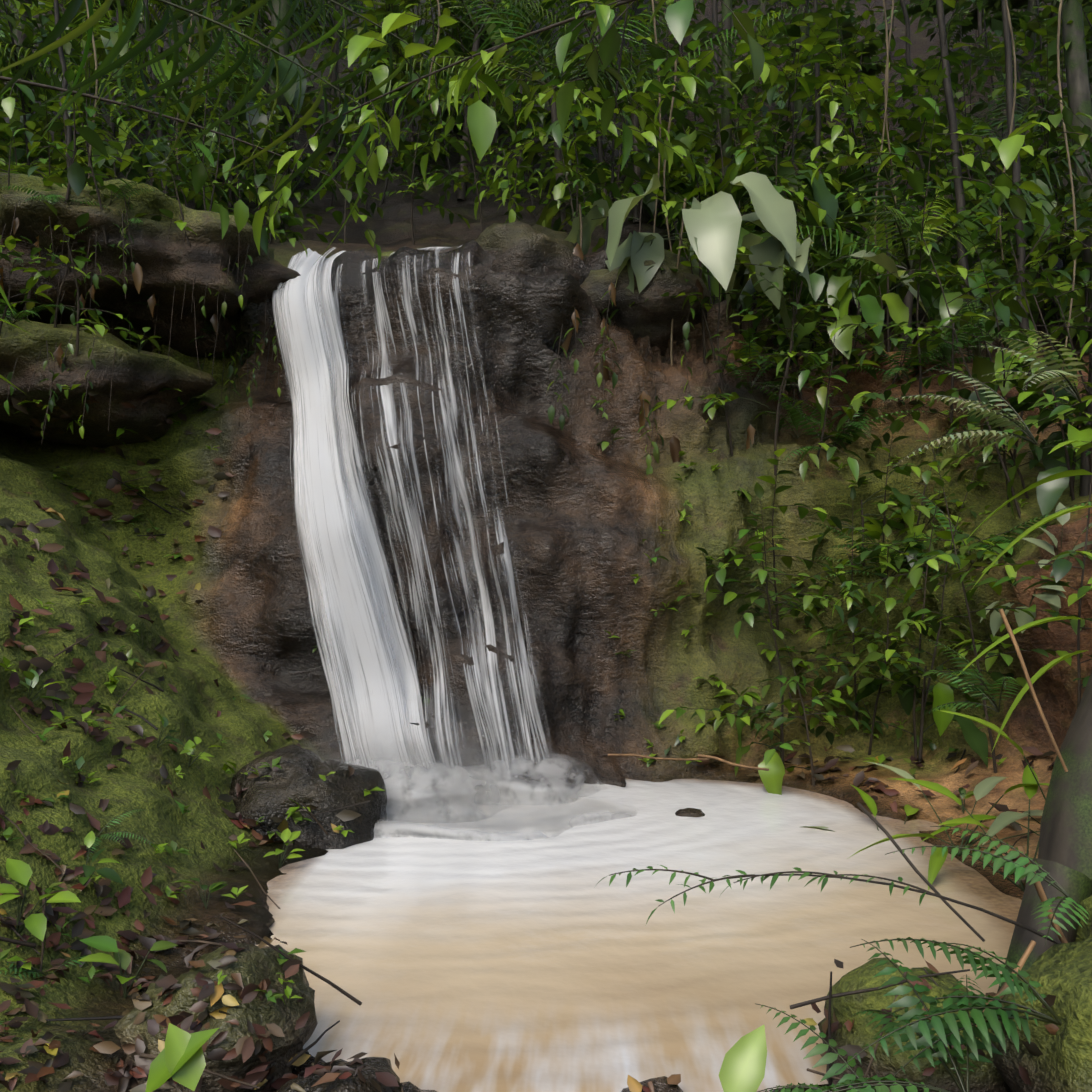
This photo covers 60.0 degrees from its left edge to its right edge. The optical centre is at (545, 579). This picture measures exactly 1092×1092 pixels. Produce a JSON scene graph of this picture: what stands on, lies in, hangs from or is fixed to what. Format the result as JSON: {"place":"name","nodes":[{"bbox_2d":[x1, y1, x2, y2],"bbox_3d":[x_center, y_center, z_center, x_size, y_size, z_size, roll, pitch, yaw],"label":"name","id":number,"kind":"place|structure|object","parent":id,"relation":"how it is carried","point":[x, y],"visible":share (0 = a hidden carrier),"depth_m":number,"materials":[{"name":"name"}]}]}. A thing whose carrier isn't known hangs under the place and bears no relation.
{"place":"outdoors","nodes":[
{"label":"outdoors","id":0,"kind":"place"},
{"bbox_2d":[293,690,535,810],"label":"water mist","id":1,"kind":"structure","parent":0,"point":[425,749],"depth_m":6.02,"materials":[{"name":"white liquid"}]},
{"bbox_2d":[0,0,1091,1091],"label":"terrain","id":2,"kind":"structure","parent":0,"point":[579,516],"depth_m":7.45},
{"bbox_2d":[0,319,216,447],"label":"rock","id":3,"kind":"object","parent":2,"relation":"on","point":[136,376],"visible":0.94,"depth_m":7.05,"materials":[{"name":"grey stone"}]},
{"bbox_2d":[0,172,299,357],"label":"ledge rock","id":4,"kind":"object","parent":2,"relation":"on","point":[263,274],"visible":0.67,"depth_m":7.34,"materials":[{"name":"brown stone"}]},
{"bbox_2d":[0,53,306,444],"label":"hanging vines","id":5,"kind":"object","parent":4,"relation":"on","point":[50,179],"depth_m":7.02,"materials":[{"name":"green plant"}]},
{"bbox_2d":[113,943,317,1091],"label":"rock","id":6,"kind":"object","parent":2,"relation":"on","point":[255,965],"visible":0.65,"depth_m":2.71,"materials":[{"name":"grey stone"}]},
{"bbox_2d":[229,744,387,849],"bbox_3d":[-1.440,1.479,5.784,0.945,0.940,1.212,0,0,2],"label":"boulder","id":7,"kind":"object","parent":2,"relation":"on","point":[270,794],"visible":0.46,"depth_m":5.42,"materials":[{"name":"grey stone"}]},
{"bbox_2d":[276,1057,403,1091],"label":"rock","id":8,"kind":"object","parent":2,"relation":"on","point":[353,1083],"visible":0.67,"depth_m":2.43,"materials":[{"name":"grey stone"}]},
{"bbox_2d":[401,1081,436,1091],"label":"rock","id":9,"kind":"object","parent":2,"relation":"on","point":[408,1086],"visible":0.33,"depth_m":2.67,"materials":[{"name":"grey stone"}]},
{"bbox_2d":[0,391,1058,1091],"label":"leaf litter","id":10,"kind":"object","parent":2,"relation":"on","point":[122,1077],"visible":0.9,"depth_m":3.64,"materials":[{"name":"plant"}]},
{"bbox_2d":[476,221,585,279],"bbox_3d":[-0.196,-2.747,8.569,1.063,0.888,1.080,0,0,-29],"label":"lip rock","id":11,"kind":"object","parent":2,"relation":"on","point":[524,248],"visible":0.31,"depth_m":8.11,"materials":[{"name":"grey stone"}]},
{"bbox_2d":[517,762,546,787],"bbox_3d":[-0.139,1.492,7.009,0.410,0.305,0.386,0,0,-18],"label":"rock fall base","id":12,"kind":"object","parent":2,"relation":"on","point":[528,780],"depth_m":6.84,"materials":[{"name":"grey stone"}]},
{"bbox_2d":[0,290,1088,1091],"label":"ferns","id":13,"kind":"object","parent":2,"relation":"on","point":[948,1028],"visible":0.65,"depth_m":2.38,"materials":[{"name":"green plant"}]},
{"bbox_2d":[0,0,1091,366],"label":"background foliage","id":14,"kind":"object","parent":2,"relation":"on","point":[492,20],"depth_m":10.43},
{"bbox_2d":[0,0,1091,1091],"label":"vegetation","id":15,"kind":"object","parent":2,"relation":"on","point":[482,124],"depth_m":4.84,"materials":[{"name":"green plant"}]},
{"bbox_2d":[0,0,1091,1091],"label":"leaves","id":16,"kind":"object","parent":15,"relation":"attached to","point":[180,1059],"depth_m":4.54,"materials":[{"name":"green plant"}]},
{"bbox_2d":[0,324,1091,1002],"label":"small plants","id":17,"kind":"object","parent":2,"relation":"on","point":[20,872],"depth_m":5.50,"materials":[{"name":"green plant"}]},
{"bbox_2d":[0,0,1091,794],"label":"wall shrubs","id":18,"kind":"object","parent":2,"relation":"on","point":[1048,498],"depth_m":7.42,"materials":[{"name":"green plant"}]},
{"bbox_2d":[11,0,1091,340],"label":"tree trunks","id":19,"kind":"object","parent":2,"relation":"on","point":[1079,86],"visible":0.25,"depth_m":10.63,"materials":[{"name":"brown wood"}]},
{"bbox_2d":[1044,0,1082,65],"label":"tree crowns","id":20,"kind":"object","parent":19,"relation":"attached to","point":[1052,47],"visible":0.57,"depth_m":10.06,"materials":[{"name":"green plant"}]},
{"bbox_2d":[29,0,1091,772],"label":"cliff plants","id":21,"kind":"object","parent":2,"relation":"on","point":[713,226],"depth_m":7.91,"materials":[{"name":"green plant"}]},
{"bbox_2d":[54,0,1091,495],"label":"hanging vines","id":22,"kind":"object","parent":2,"relation":"on","point":[1016,168],"visible":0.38,"depth_m":9.15,"materials":[{"name":"green plant"}]},
{"bbox_2d":[255,778,1021,1091],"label":"water pool","id":23,"kind":"structure","parent":2,"relation":"on","point":[548,964],"depth_m":4.05,"materials":[{"name":"beige liquid"}]},
{"bbox_2d":[272,246,559,790],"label":"waterfall","id":24,"kind":"object","parent":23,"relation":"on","point":[368,654],"visible":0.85,"depth_m":7.11,"materials":[{"name":"white liquid"}]},
{"bbox_2d":[323,741,510,823],"bbox_3d":[-1.026,1.330,6.561,1.730,0.430,1.530,0,0,2],"label":"water foam","id":25,"kind":"object","parent":23,"relation":"on","point":[397,797],"visible":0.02,"depth_m":5.95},
{"bbox_2d":[403,745,604,805],"bbox_3d":[-0.310,1.359,6.740,1.536,0.361,0.894,0,0,2],"label":"water foam","id":26,"kind":"object","parent":23,"relation":"on","point":[523,793],"visible":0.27,"depth_m":6.37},
{"bbox_2d":[374,783,633,840],"bbox_3d":[-0.710,1.452,6.122,2.644,0.182,1.399,0,0,2],"label":"water foam","id":27,"kind":"object","parent":23,"relation":"on","point":[390,830],"visible":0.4,"depth_m":5.52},
{"bbox_2d":[675,808,704,817],"bbox_3d":[0.938,1.519,6.063,0.222,0.104,0.168,0,0,2],"label":"stone","id":28,"kind":"object","parent":23,"relation":"in","point":[690,812],"visible":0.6,"depth_m":6.02,"materials":[{"name":"stone"}]},
{"bbox_2d":[580,249,710,355],"bbox_3d":[0.746,-2.481,8.593,1.459,1.036,1.205,0,0,2],"label":"lip rock","id":29,"kind":"object","parent":2,"relation":"on","point":[653,314],"visible":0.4,"depth_m":8.14,"materials":[{"name":"stone"}]},
{"bbox_2d":[621,1076,682,1091],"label":"rock","id":30,"kind":"object","parent":2,"relation":"on","point":[660,1084],"visible":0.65,"depth_m":2.74,"materials":[{"name":"grey stone"}]},
{"bbox_2d":[608,608,1067,1026],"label":"twigs","id":31,"kind":"object","parent":2,"relation":"on","point":[1032,944],"visible":0.77,"depth_m":3.27,"materials":[{"name":"brown wood"}]},
{"bbox_2d":[818,957,1011,1091],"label":"mossy rock","id":32,"kind":"object","parent":2,"relation":"on","point":[985,1077],"visible":0.35,"depth_m":2.71,"materials":[{"name":"green stone"}]},
{"bbox_2d":[993,937,1091,1091],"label":"mossy rock","id":33,"kind":"object","parent":2,"relation":"on","point":[1062,972],"visible":0.69,"depth_m":2.45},
{"bbox_2d":[997,672,1091,1002],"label":"tree trunk","id":34,"kind":"object","parent":2,"relation":"on","point":[1064,858],"visible":0.42,"depth_m":3.31,"materials":[{"name":"grey wood"}]}
]}

